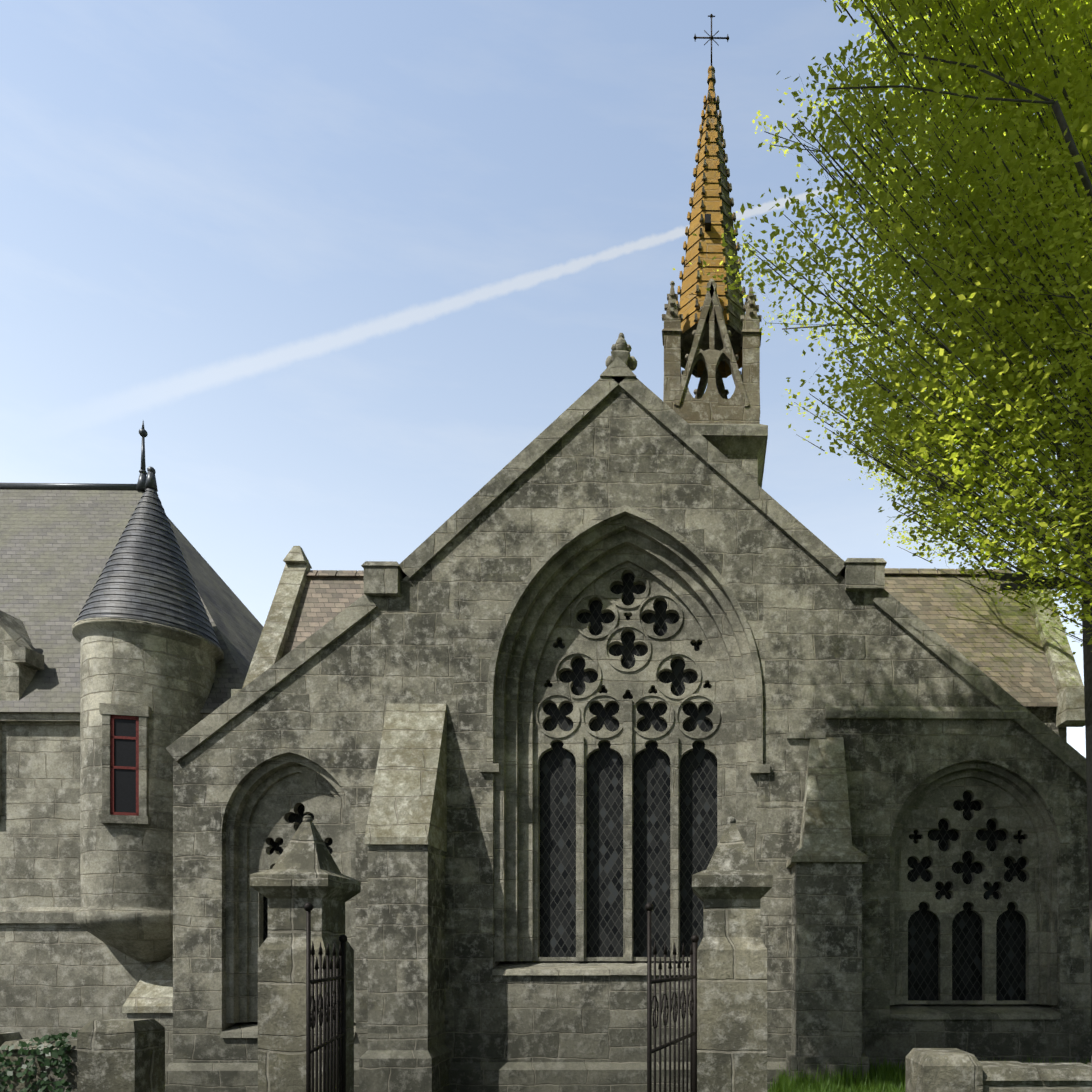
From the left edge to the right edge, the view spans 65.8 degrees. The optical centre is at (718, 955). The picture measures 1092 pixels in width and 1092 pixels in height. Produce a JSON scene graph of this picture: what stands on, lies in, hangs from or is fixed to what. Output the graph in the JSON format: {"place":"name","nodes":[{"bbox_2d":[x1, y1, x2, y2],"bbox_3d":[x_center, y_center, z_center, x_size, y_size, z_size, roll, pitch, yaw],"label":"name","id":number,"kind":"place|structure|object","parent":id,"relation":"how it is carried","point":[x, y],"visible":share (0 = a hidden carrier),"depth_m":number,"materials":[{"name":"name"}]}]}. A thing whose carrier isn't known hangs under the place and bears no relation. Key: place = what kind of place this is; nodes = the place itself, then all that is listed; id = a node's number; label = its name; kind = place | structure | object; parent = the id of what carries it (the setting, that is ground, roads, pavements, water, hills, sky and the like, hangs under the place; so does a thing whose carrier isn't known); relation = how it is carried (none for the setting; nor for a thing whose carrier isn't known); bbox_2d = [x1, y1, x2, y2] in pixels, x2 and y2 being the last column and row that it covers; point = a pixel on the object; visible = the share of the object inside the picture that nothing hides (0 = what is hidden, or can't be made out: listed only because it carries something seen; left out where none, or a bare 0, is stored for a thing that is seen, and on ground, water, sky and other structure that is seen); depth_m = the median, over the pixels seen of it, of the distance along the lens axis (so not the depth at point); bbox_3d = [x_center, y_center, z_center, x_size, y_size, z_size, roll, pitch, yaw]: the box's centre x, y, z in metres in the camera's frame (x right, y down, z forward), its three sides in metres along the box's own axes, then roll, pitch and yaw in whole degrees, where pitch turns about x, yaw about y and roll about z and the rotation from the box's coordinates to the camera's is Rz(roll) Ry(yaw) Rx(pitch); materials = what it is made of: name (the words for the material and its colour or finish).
{"place":"outdoors","nodes":[
{"label":"outdoors","id":0,"kind":"place"},
{"bbox_2d":[0,0,1085,757],"label":"sky","id":1,"kind":"structure","parent":0,"point":[339,264],"materials":[{"name":"blue"}]},
{"bbox_2d":[165,333,1091,1091],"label":"chapel","id":2,"kind":"structure","parent":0,"point":[383,721],"depth_m":11.83,"materials":[{"name":"grey stone"}]},
{"bbox_2d":[662,65,767,487],"bbox_3d":[-0.123,-8.979,13.564,1.740,11.465,1.740,0,0,-1],"label":"bell turret","id":3,"kind":"object","parent":2,"relation":"on","point":[712,337],"visible":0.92,"depth_m":12.96,"materials":[{"name":"stone"}]},
{"bbox_2d":[694,14,728,64],"bbox_3d":[-0.123,-15.115,13.564,0.596,0.938,0.061,0,0,-1],"label":"cross","id":4,"kind":"object","parent":3,"relation":"on","point":[711,37],"visible":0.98,"depth_m":13.55,"materials":[{"name":"metal"}]},
{"bbox_3d":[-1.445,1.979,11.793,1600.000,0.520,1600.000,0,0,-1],"label":"ground","id":5,"kind":"structure","parent":0,"visible":0},
{"bbox_2d":[0,1019,164,1091],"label":"churchyard wall","id":6,"kind":"structure","parent":5,"relation":"on","point":[116,1055],"depth_m":6.40,"materials":[{"name":"stone"}]},
{"bbox_2d":[0,1030,78,1091],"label":"churchyard wall ivy","id":7,"kind":"object","parent":6,"relation":"attached to","point":[62,1064],"visible":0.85,"depth_m":6.33,"materials":[{"name":"green plant"}]},
{"bbox_2d":[0,421,262,1069],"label":"house","id":8,"kind":"structure","parent":5,"relation":"on","point":[61,971],"depth_m":13.15,"materials":[{"name":"stone"}]},
{"bbox_2d":[72,467,223,960],"bbox_3d":[-9.128,-3.881,13.170,2.004,7.950,2.009,0,0,-1],"label":"turret","id":9,"kind":"object","parent":8,"relation":"attached to","point":[151,651],"visible":0.88,"depth_m":12.42,"materials":[{"name":"stone"}]},
{"bbox_2d":[250,815,360,1091],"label":"gate pier","id":10,"kind":"structure","parent":5,"relation":"on","point":[297,877],"depth_m":6.37,"materials":[{"name":"stone"}]},
{"bbox_2d":[304,902,346,1091],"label":"gate leaf","id":11,"kind":"object","parent":10,"relation":"attached to","point":[326,1004],"visible":1,"depth_m":5.86,"materials":[{"name":"metal"}]},
{"bbox_2d":[692,817,772,1091],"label":"gate pier","id":12,"kind":"structure","parent":5,"relation":"on","point":[732,885],"depth_m":6.42,"materials":[{"name":"stone"}]},
{"bbox_2d":[645,903,698,1091],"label":"gate leaf","id":13,"kind":"object","parent":12,"relation":"attached to","point":[691,996],"visible":1,"depth_m":5.99,"materials":[{"name":"metal"}]},
{"bbox_2d":[672,0,1091,654],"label":"beech tree","id":14,"kind":"object","parent":5,"relation":"on","point":[1004,78],"visible":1,"depth_m":7.47,"materials":[{"name":"green plant"}]},
{"bbox_2d":[767,1053,1090,1091],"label":"grass tufts","id":15,"kind":"object","parent":5,"relation":"on","point":[888,1079],"visible":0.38,"depth_m":10.76,"materials":[{"name":"green plant"}]},
{"bbox_2d":[905,1048,1091,1091],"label":"churchyard wall","id":16,"kind":"structure","parent":5,"relation":"on","point":[942,1070],"depth_m":6.40,"materials":[{"name":"stone"}]},
{"bbox_2d":[1042,98,1091,1062],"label":"tree trunk","id":17,"kind":"object","parent":5,"relation":"on","point":[1087,658],"visible":0.08,"depth_m":9.42,"materials":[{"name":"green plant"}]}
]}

